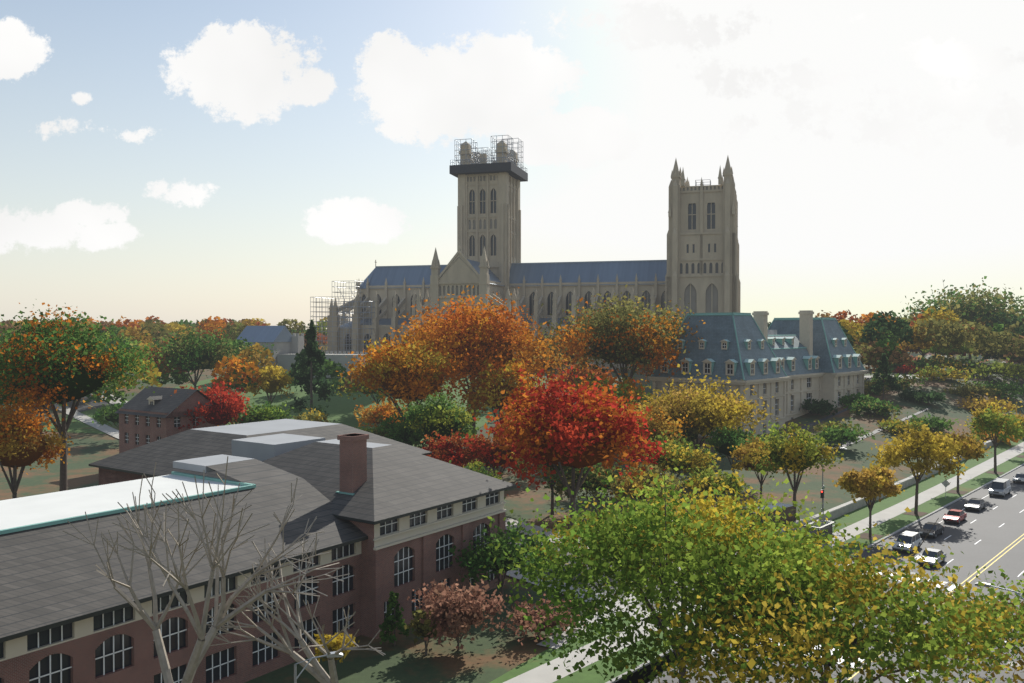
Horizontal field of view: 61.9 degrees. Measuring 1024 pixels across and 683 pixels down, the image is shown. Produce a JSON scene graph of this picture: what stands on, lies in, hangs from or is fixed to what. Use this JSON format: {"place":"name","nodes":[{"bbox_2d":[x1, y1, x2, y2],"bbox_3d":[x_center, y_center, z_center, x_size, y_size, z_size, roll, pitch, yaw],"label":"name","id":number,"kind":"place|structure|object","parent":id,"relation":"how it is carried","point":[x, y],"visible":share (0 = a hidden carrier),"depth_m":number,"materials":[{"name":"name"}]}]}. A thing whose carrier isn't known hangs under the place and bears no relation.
{"place":"outdoors","nodes":[
{"label":"outdoors","id":0,"kind":"place"},
{"bbox_2d":[0,354,1023,682],"bbox_3d":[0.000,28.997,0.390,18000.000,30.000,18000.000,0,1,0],"label":"ground","id":1,"kind":"structure","parent":0,"point":[486,656],"depth_m":135.21,"materials":[{"name":"green plant"}]},
{"bbox_2d":[0,388,73,498],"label":"tree","id":2,"kind":"object","parent":1,"relation":"on","point":[23,442],"visible":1,"depth_m":108.87,"materials":[{"name":"orange plant"}]},
{"bbox_2d":[4,392,73,435],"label":"tree","id":3,"kind":"object","parent":1,"relation":"on","point":[38,408],"visible":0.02,"depth_m":199.74,"materials":[{"name":"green plant"}]},
{"bbox_2d":[0,302,178,490],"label":"tree","id":4,"kind":"object","parent":1,"relation":"on","point":[48,362],"visible":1,"depth_m":118.64,"materials":[{"name":"green plant"}]},
{"bbox_2d":[75,329,141,390],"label":"tree","id":5,"kind":"object","parent":1,"relation":"on","point":[127,339],"visible":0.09,"depth_m":262.24,"materials":[{"name":"green plant"}]},
{"bbox_2d":[92,400,125,428],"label":"tree","id":6,"kind":"object","parent":1,"relation":"on","point":[112,416],"visible":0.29,"depth_m":187.54,"materials":[{"name":"green plant"}]},
{"bbox_2d":[115,386,223,452],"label":"brick house","id":7,"kind":"structure","parent":1,"relation":"on","point":[146,416],"depth_m":155.15,"materials":[{"name":"brick"}]},
{"bbox_2d":[141,321,253,388],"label":"green tree","id":8,"kind":"object","parent":1,"relation":"on","point":[192,353],"visible":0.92,"depth_m":229.95,"materials":[{"name":"green plant"}]},
{"bbox_2d":[62,456,349,682],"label":"bare tree","id":9,"kind":"object","parent":1,"relation":"on","point":[202,644],"visible":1,"depth_m":43.96,"materials":[{"name":"grey plant"}]},
{"bbox_2d":[171,377,253,429],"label":"red maple","id":10,"kind":"object","parent":1,"relation":"on","point":[220,412],"visible":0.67,"depth_m":157.47,"materials":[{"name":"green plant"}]},
{"bbox_2d":[222,337,276,366],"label":"tree","id":11,"kind":"object","parent":1,"relation":"on","point":[240,344],"visible":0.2,"depth_m":266.73,"materials":[{"name":"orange plant"}]},
{"bbox_2d":[0,419,515,682],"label":"school building","id":12,"kind":"structure","parent":1,"relation":"on","point":[400,518],"depth_m":68.97,"materials":[{"name":"brick"}]},
{"bbox_2d":[228,399,294,424],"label":"bush","id":13,"kind":"object","parent":1,"relation":"on","point":[265,412],"visible":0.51,"depth_m":158.46,"materials":[{"name":"green plant"}]},
{"bbox_2d":[245,365,293,403],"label":"tree","id":14,"kind":"object","parent":1,"relation":"on","point":[273,379],"visible":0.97,"depth_m":210.30,"materials":[{"name":"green plant"}]},
{"bbox_2d":[205,538,385,682],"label":"bare tree","id":15,"kind":"object","parent":1,"relation":"on","point":[316,670],"visible":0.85,"depth_m":49.46,"materials":[{"name":"grey plant"}]},
{"bbox_2d":[237,326,371,377],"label":"gothic building","id":16,"kind":"structure","parent":1,"relation":"on","point":[287,346],"depth_m":285.23,"materials":[{"name":"stone"}]},
{"bbox_2d":[286,407,333,421],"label":"bush","id":17,"kind":"object","parent":1,"relation":"on","point":[314,417],"visible":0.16,"depth_m":149.87,"materials":[{"name":"yellow plant"}]},
{"bbox_2d":[287,315,338,418],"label":"tall evergreen","id":18,"kind":"object","parent":1,"relation":"on","point":[323,390],"visible":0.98,"depth_m":204.98,"materials":[{"name":"green plant"}]},
{"bbox_2d":[294,651,342,682],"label":"street light","id":19,"kind":"object","parent":1,"relation":"on","point":[332,654],"visible":1,"depth_m":47.39,"materials":[{"name":"silver metal"}]},
{"bbox_2d":[314,633,359,664],"bbox_3d":[-12.856,23.242,62.455,3.422,4.244,3.410,0,1,0],"label":"bush","id":20,"kind":"object","parent":1,"relation":"on","point":[335,644],"visible":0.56,"depth_m":61.82,"materials":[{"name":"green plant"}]},
{"bbox_2d":[326,377,350,390],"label":"shrub","id":21,"kind":"object","parent":1,"relation":"on","point":[335,379],"visible":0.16,"depth_m":253.60,"materials":[{"name":"green plant"}]},
{"bbox_2d":[356,423,388,436],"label":"bush","id":22,"kind":"object","parent":1,"relation":"on","point":[366,429],"visible":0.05,"depth_m":149.90,"materials":[{"name":"green plant"}]},
{"bbox_2d":[331,370,414,403],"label":"lawn tree","id":23,"kind":"object","parent":1,"relation":"on","point":[372,392],"visible":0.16,"depth_m":211.23,"materials":[{"name":"orange plant"}]},
{"bbox_2d":[354,400,407,427],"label":"tree","id":24,"kind":"object","parent":1,"relation":"on","point":[373,415],"visible":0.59,"depth_m":177.57,"materials":[{"name":"orange plant"}]},
{"bbox_2d":[379,591,413,645],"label":"conifer tree","id":25,"kind":"object","parent":1,"relation":"on","point":[387,626],"visible":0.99,"depth_m":70.03,"materials":[{"name":"green plant"}]},
{"bbox_2d":[370,410,432,448],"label":"bush","id":26,"kind":"object","parent":1,"relation":"on","point":[397,430],"visible":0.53,"depth_m":147.97,"materials":[{"name":"green plant"}]},
{"bbox_2d":[336,330,475,418],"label":"orange oak","id":27,"kind":"object","parent":1,"relation":"on","point":[408,373],"visible":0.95,"depth_m":155.31,"materials":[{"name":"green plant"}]},
{"bbox_2d":[404,609,442,654],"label":"tree","id":28,"kind":"object","parent":1,"relation":"on","point":[424,629],"visible":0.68,"depth_m":67.63,"materials":[{"name":"green plant"}]},
{"bbox_2d":[396,385,480,442],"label":"lawn tree","id":29,"kind":"object","parent":1,"relation":"on","point":[432,416],"visible":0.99,"depth_m":138.41,"materials":[{"name":"green plant"}]},
{"bbox_2d":[421,428,478,466],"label":"tree","id":30,"kind":"object","parent":1,"relation":"on","point":[447,453],"visible":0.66,"depth_m":124.29,"materials":[{"name":"red plant"}]},
{"bbox_2d":[407,579,510,650],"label":"russet shrub","id":31,"kind":"object","parent":1,"relation":"on","point":[457,613],"visible":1,"depth_m":67.49,"materials":[{"name":"brown plant"}]},
{"bbox_2d":[374,285,566,437],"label":"orange oak","id":32,"kind":"object","parent":1,"relation":"on","point":[477,336],"visible":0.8,"depth_m":170.57,"materials":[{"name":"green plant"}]},
{"bbox_2d":[449,459,506,497],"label":"bush","id":33,"kind":"object","parent":1,"relation":"on","point":[473,467],"visible":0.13,"depth_m":112.86,"materials":[{"name":"green plant"}]},
{"bbox_2d":[456,422,533,476],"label":"tree","id":34,"kind":"object","parent":1,"relation":"on","point":[483,446],"visible":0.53,"depth_m":123.13,"materials":[{"name":"red plant"}]},
{"bbox_2d":[458,354,546,424],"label":"tree","id":35,"kind":"object","parent":1,"relation":"on","point":[491,385],"visible":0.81,"depth_m":161.05,"materials":[{"name":"orange plant"}]},
{"bbox_2d":[448,517,560,597],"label":"tree","id":36,"kind":"object","parent":1,"relation":"on","point":[487,555],"visible":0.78,"depth_m":80.11,"materials":[{"name":"green plant"}]},
{"bbox_2d":[0,306,1023,403],"bbox_3d":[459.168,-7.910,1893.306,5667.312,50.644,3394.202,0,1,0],"label":"distant trees","id":37,"kind":"object","parent":1,"relation":"on","point":[997,339],"visible":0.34,"depth_m":243.62,"materials":[{"name":"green plant"}]},
{"bbox_2d":[493,401,537,475],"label":"tree","id":38,"kind":"object","parent":1,"relation":"on","point":[512,420],"visible":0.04,"depth_m":149.00,"materials":[{"name":"orange plant"}]},
{"bbox_2d":[310,135,740,369],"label":"cathedral","id":39,"kind":"structure","parent":1,"relation":"on","point":[700,265],"depth_m":321.18,"materials":[{"name":"stone"}]},
{"bbox_2d":[500,342,571,378],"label":"tree","id":40,"kind":"object","parent":1,"relation":"on","point":[550,368],"visible":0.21,"depth_m":226.26,"materials":[{"name":"orange plant"}]},
{"bbox_2d":[493,594,585,644],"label":"russet shrub","id":41,"kind":"object","parent":1,"relation":"on","point":[519,620],"visible":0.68,"depth_m":71.44,"materials":[{"name":"brown plant"}]},
{"bbox_2d":[510,449,568,514],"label":"tree","id":42,"kind":"object","parent":1,"relation":"on","point":[547,468],"visible":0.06,"depth_m":119.69,"materials":[{"name":"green plant"}]},
{"bbox_2d":[530,330,589,372],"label":"tree","id":43,"kind":"object","parent":1,"relation":"on","point":[555,339],"visible":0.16,"depth_m":237.64,"materials":[{"name":"orange plant"}]},
{"bbox_2d":[472,361,669,542],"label":"red maple","id":44,"kind":"object","parent":1,"relation":"on","point":[589,429],"visible":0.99,"depth_m":99.16,"materials":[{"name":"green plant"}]},
{"bbox_2d":[541,353,619,391],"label":"tree","id":45,"kind":"object","parent":1,"relation":"on","point":[568,377],"visible":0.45,"depth_m":201.83,"materials":[{"name":"orange plant"}]},
{"bbox_2d":[536,454,654,515],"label":"green tree","id":46,"kind":"object","parent":1,"relation":"on","point":[592,482],"visible":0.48,"depth_m":115.71,"materials":[{"name":"green plant"}]},
{"bbox_2d":[563,365,656,411],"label":"tree","id":47,"kind":"object","parent":1,"relation":"on","point":[626,386],"visible":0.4,"depth_m":168.18,"materials":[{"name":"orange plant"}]},
{"bbox_2d":[530,284,704,385],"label":"tree","id":48,"kind":"object","parent":1,"relation":"on","point":[627,336],"visible":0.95,"depth_m":183.85,"materials":[{"name":"orange plant"}]},
{"bbox_2d":[627,358,658,382],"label":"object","id":49,"kind":"object","parent":1,"relation":"on","point":[643,368],"visible":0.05,"depth_m":225.34,"materials":[{"name":"green plant"}]},
{"bbox_2d":[602,464,686,507],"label":"tree","id":50,"kind":"object","parent":1,"relation":"on","point":[627,487],"visible":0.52,"depth_m":111.02,"materials":[{"name":"green plant"}]},
{"bbox_2d":[616,398,697,471],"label":"gold maple","id":51,"kind":"object","parent":1,"relation":"on","point":[659,423],"visible":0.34,"depth_m":135.74,"materials":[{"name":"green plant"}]},
{"bbox_2d":[639,430,724,496],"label":"young tree","id":52,"kind":"object","parent":1,"relation":"on","point":[686,460],"visible":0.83,"depth_m":125.64,"materials":[{"name":"yellow plant"}]},
{"bbox_2d":[652,409,723,474],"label":"tree","id":53,"kind":"object","parent":1,"relation":"on","point":[691,432],"visible":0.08,"depth_m":146.48,"materials":[{"name":"green plant"}]},
{"bbox_2d":[482,449,898,682],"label":"tree","id":54,"kind":"object","parent":1,"relation":"on","point":[628,544],"visible":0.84,"depth_m":52.92,"materials":[{"name":"green plant"}]},
{"bbox_2d":[627,364,780,452],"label":"yellow maple","id":55,"kind":"object","parent":1,"relation":"on","point":[709,413],"visible":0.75,"depth_m":146.31,"materials":[{"name":"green plant"}]},
{"bbox_2d":[681,465,746,501],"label":"tree","id":56,"kind":"object","parent":1,"relation":"on","point":[727,479],"visible":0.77,"depth_m":117.18,"materials":[{"name":"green plant"}]},
{"bbox_2d":[701,424,763,472],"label":"tree","id":57,"kind":"object","parent":1,"relation":"on","point":[730,439],"visible":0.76,"depth_m":139.35,"materials":[{"name":"green plant"}]},
{"bbox_2d":[648,310,867,437],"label":"mansard-roofed building","id":58,"kind":"structure","parent":1,"relation":"on","point":[790,365],"depth_m":188.10,"materials":[{"name":"stone"}]},
{"bbox_2d":[727,434,793,502],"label":"tree","id":59,"kind":"object","parent":1,"relation":"on","point":[746,463],"visible":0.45,"depth_m":128.16,"materials":[{"name":"yellow plant"}]},
{"bbox_2d":[743,420,843,520],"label":"street tree","id":60,"kind":"object","parent":1,"relation":"on","point":[795,454],"visible":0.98,"depth_m":114.48,"materials":[{"name":"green plant"}]},
{"bbox_2d":[799,396,837,415],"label":"hedge tree","id":61,"kind":"object","parent":1,"relation":"on","point":[821,406],"visible":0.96,"depth_m":197.53,"materials":[{"name":"green plant"}]},
{"bbox_2d":[615,507,1023,682],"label":"tree","id":62,"kind":"object","parent":1,"relation":"on","point":[907,628],"visible":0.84,"depth_m":46.43,"materials":[{"name":"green plant"}]},
{"bbox_2d":[820,485,824,513],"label":"red signal","id":63,"kind":"object","parent":1,"relation":"on","point":[822,493],"visible":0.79,"depth_m":114.06,"materials":[{"name":"grey metal"}]},
{"bbox_2d":[821,448,846,511],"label":"street light","id":64,"kind":"object","parent":1,"relation":"on","point":[822,481],"visible":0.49,"depth_m":121.87,"materials":[{"name":"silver metal"}]},
{"bbox_2d":[813,418,861,436],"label":"shrub","id":65,"kind":"object","parent":1,"relation":"on","point":[834,423],"visible":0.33,"depth_m":179.81,"materials":[{"name":"green plant"}]},
{"bbox_2d":[814,423,874,447],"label":"hedge tree","id":66,"kind":"object","parent":1,"relation":"on","point":[837,434],"visible":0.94,"depth_m":168.40,"materials":[{"name":"green plant"}]},
{"bbox_2d":[838,392,875,404],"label":"shrub","id":67,"kind":"object","parent":1,"relation":"on","point":[847,399],"visible":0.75,"depth_m":208.40,"materials":[{"name":"green plant"}]},
{"bbox_2d":[832,463,904,536],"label":"street tree","id":68,"kind":"object","parent":1,"relation":"on","point":[873,482],"visible":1,"depth_m":105.65,"materials":[{"name":"yellow plant"}]},
{"bbox_2d":[843,398,902,416],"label":"shrub","id":69,"kind":"object","parent":1,"relation":"on","point":[883,406],"visible":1,"depth_m":198.33,"materials":[{"name":"green plant"}]},
{"bbox_2d":[864,381,889,394],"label":"tree","id":70,"kind":"object","parent":1,"relation":"on","point":[866,388],"visible":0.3,"depth_m":222.96,"materials":[{"name":"green plant"}]},
{"bbox_2d":[868,353,902,399],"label":"conifer","id":71,"kind":"object","parent":1,"relation":"on","point":[884,371],"visible":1,"depth_m":214.14,"materials":[{"name":"green plant"}]},
{"bbox_2d":[864,372,927,389],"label":"shrub","id":72,"kind":"object","parent":1,"relation":"on","point":[903,381],"visible":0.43,"depth_m":232.73,"materials":[{"name":"green plant"}]},
{"bbox_2d":[865,358,927,371],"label":"shrub","id":73,"kind":"object","parent":1,"relation":"on","point":[875,366],"visible":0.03,"depth_m":291.99,"materials":[{"name":"green plant"}]},
{"bbox_2d":[876,416,927,434],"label":"shrub","id":74,"kind":"object","parent":1,"relation":"on","point":[891,424],"visible":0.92,"depth_m":183.28,"materials":[{"name":"yellow plant"}]},
{"bbox_2d":[894,365,924,373],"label":"red bush","id":75,"kind":"object","parent":1,"relation":"on","point":[903,369],"visible":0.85,"depth_m":273.82,"materials":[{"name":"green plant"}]},
{"bbox_2d":[888,356,936,373],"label":"shrub","id":76,"kind":"object","parent":1,"relation":"on","point":[916,364],"visible":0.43,"depth_m":276.76,"materials":[{"name":"green plant"}]},
{"bbox_2d":[866,425,968,513],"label":"street tree","id":77,"kind":"object","parent":1,"relation":"on","point":[925,445],"visible":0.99,"depth_m":118.52,"materials":[{"name":"yellow plant"}]},
{"bbox_2d":[896,386,945,403],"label":"shrub","id":78,"kind":"object","parent":1,"relation":"on","point":[931,396],"visible":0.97,"depth_m":212.72,"materials":[{"name":"green plant"}]},
{"bbox_2d":[905,412,958,431],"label":"hedge tree","id":79,"kind":"object","parent":1,"relation":"on","point":[936,423],"visible":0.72,"depth_m":188.26,"materials":[{"name":"green plant"}]},
{"bbox_2d":[882,309,981,358],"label":"tree","id":80,"kind":"object","parent":1,"relation":"on","point":[909,320],"visible":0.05,"depth_m":298.90,"materials":[{"name":"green plant"}]},
{"bbox_2d":[909,363,981,383],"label":"shrub","id":81,"kind":"object","parent":1,"relation":"on","point":[949,373],"visible":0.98,"depth_m":247.28,"materials":[{"name":"green plant"}]},
{"bbox_2d":[918,350,990,375],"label":"tree","id":82,"kind":"object","parent":1,"relation":"on","point":[952,362],"visible":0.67,"depth_m":266.39,"materials":[{"name":"green plant"}]},
{"bbox_2d":[931,429,988,491],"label":"street tree","id":83,"kind":"object","parent":1,"relation":"on","point":[969,448],"visible":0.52,"depth_m":134.26,"materials":[{"name":"yellow plant"}]},
{"bbox_2d":[898,276,1023,364],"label":"tree","id":84,"kind":"object","parent":1,"relation":"on","point":[973,306],"visible":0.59,"depth_m":319.84,"materials":[{"name":"green plant"}]},
{"bbox_2d":[936,430,990,449],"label":"shrub","id":85,"kind":"object","parent":1,"relation":"on","point":[977,438],"visible":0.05,"depth_m":174.36,"materials":[{"name":"green plant"}]},
{"bbox_2d":[909,566,1023,682],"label":"tree","id":86,"kind":"object","parent":1,"relation":"on","point":[1017,617],"visible":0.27,"depth_m":58.50,"materials":[{"name":"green plant"}]},
{"bbox_2d":[943,382,1006,398],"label":"hedge tree","id":87,"kind":"object","parent":1,"relation":"on","point":[966,390],"visible":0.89,"depth_m":227.49,"materials":[{"name":"green plant"}]},
{"bbox_2d":[956,392,1022,413],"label":"shrub","id":88,"kind":"object","parent":1,"relation":"on","point":[975,404],"visible":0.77,"depth_m":213.09,"materials":[{"name":"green plant"}]},
{"bbox_2d":[962,376,1023,399],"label":"shrub","id":89,"kind":"object","parent":1,"relation":"on","point":[1014,390],"visible":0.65,"depth_m":237.17,"materials":[{"name":"green plant"}]},
{"bbox_2d":[966,429,1019,444],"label":"shrub","id":90,"kind":"object","parent":1,"relation":"on","point":[998,440],"visible":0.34,"depth_m":183.52,"materials":[{"name":"green plant"}]},
{"bbox_2d":[963,397,1023,472],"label":"street tree","id":91,"kind":"object","parent":1,"relation":"on","point":[992,420],"visible":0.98,"depth_m":151.44,"materials":[{"name":"green plant"}]},
{"bbox_2d":[966,356,1023,382],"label":"shrub","id":92,"kind":"object","parent":1,"relation":"on","point":[1003,369],"visible":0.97,"depth_m":257.81,"materials":[{"name":"green plant"}]},
{"bbox_2d":[975,582,1023,599],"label":"street light","id":93,"kind":"object","parent":1,"relation":"on","point":[986,585],"visible":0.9,"depth_m":55.32,"materials":[{"name":"silver metal"}]},
{"bbox_2d":[1001,415,1023,439],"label":"street tree","id":94,"kind":"object","parent":1,"relation":"on","point":[1022,418],"visible":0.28,"depth_m":171.37,"materials":[{"name":"yellow plant"}]},
{"bbox_2d":[0,0,1023,329],"label":"sky","id":95,"kind":"structure","parent":0,"point":[168,160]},
{"bbox_2d":[42,374,1023,682],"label":"roads and pavements","id":96,"kind":"structure","parent":0,"point":[988,538],"depth_m":110.54,"materials":[{"name":"concrete"}]},
{"bbox_2d":[284,368,303,393],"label":"tree","id":97,"kind":"object","parent":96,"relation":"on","point":[292,384],"visible":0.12,"depth_m":247.33,"materials":[{"name":"green plant"}]},
{"bbox_2d":[751,503,793,530],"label":"delivery truck","id":98,"kind":"object","parent":96,"relation":"on","point":[788,509],"visible":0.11,"depth_m":109.52,"materials":[{"name":"grey metal"}]},
{"bbox_2d":[892,531,921,552],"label":"white car","id":99,"kind":"object","parent":96,"relation":"on","point":[911,539],"visible":0.9,"depth_m":100.19,"materials":[{"name":"white paint"}]},
{"bbox_2d":[918,522,943,537],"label":"black car","id":100,"kind":"object","parent":96,"relation":"on","point":[937,529],"visible":0.96,"depth_m":107.23,"materials":[{"name":"grey paint"}]},
{"bbox_2d":[917,548,945,565],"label":"car","id":101,"kind":"object","parent":96,"relation":"on","point":[931,557],"visible":0.7,"depth_m":94.30,"materials":[{"name":"grey paint"}]},
{"bbox_2d":[942,480,949,498],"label":"diamond sign","id":102,"kind":"object","parent":96,"relation":"on","point":[945,483],"visible":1,"depth_m":130.40,"materials":[{"name":"silver metal"}]},
{"bbox_2d":[943,509,966,523],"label":"red car","id":103,"kind":"object","parent":96,"relation":"on","point":[955,515],"visible":1,"depth_m":115.02,"materials":[{"name":"red paint"}]},
{"bbox_2d":[964,498,985,511],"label":"grey car","id":104,"kind":"object","parent":96,"relation":"on","point":[978,504],"visible":1,"depth_m":122.80,"materials":[{"name":"grey paint"}]},
{"bbox_2d":[989,478,1010,496],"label":"silver van","id":105,"kind":"object","parent":96,"relation":"on","point":[1001,487],"visible":1,"depth_m":133.27,"materials":[{"name":"grey paint"}]},
{"bbox_2d":[1012,473,1023,482],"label":"silver car","id":106,"kind":"object","parent":96,"relation":"on","point":[1018,477],"visible":1,"depth_m":144.52,"materials":[{"name":"grey paint"}]},
{"bbox_2d":[803,519,835,545],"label":"bus shelter","id":107,"kind":"object","parent":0,"point":[826,525],"visible":0.48,"depth_m":101.83,"materials":[{"name":"grey metal"}]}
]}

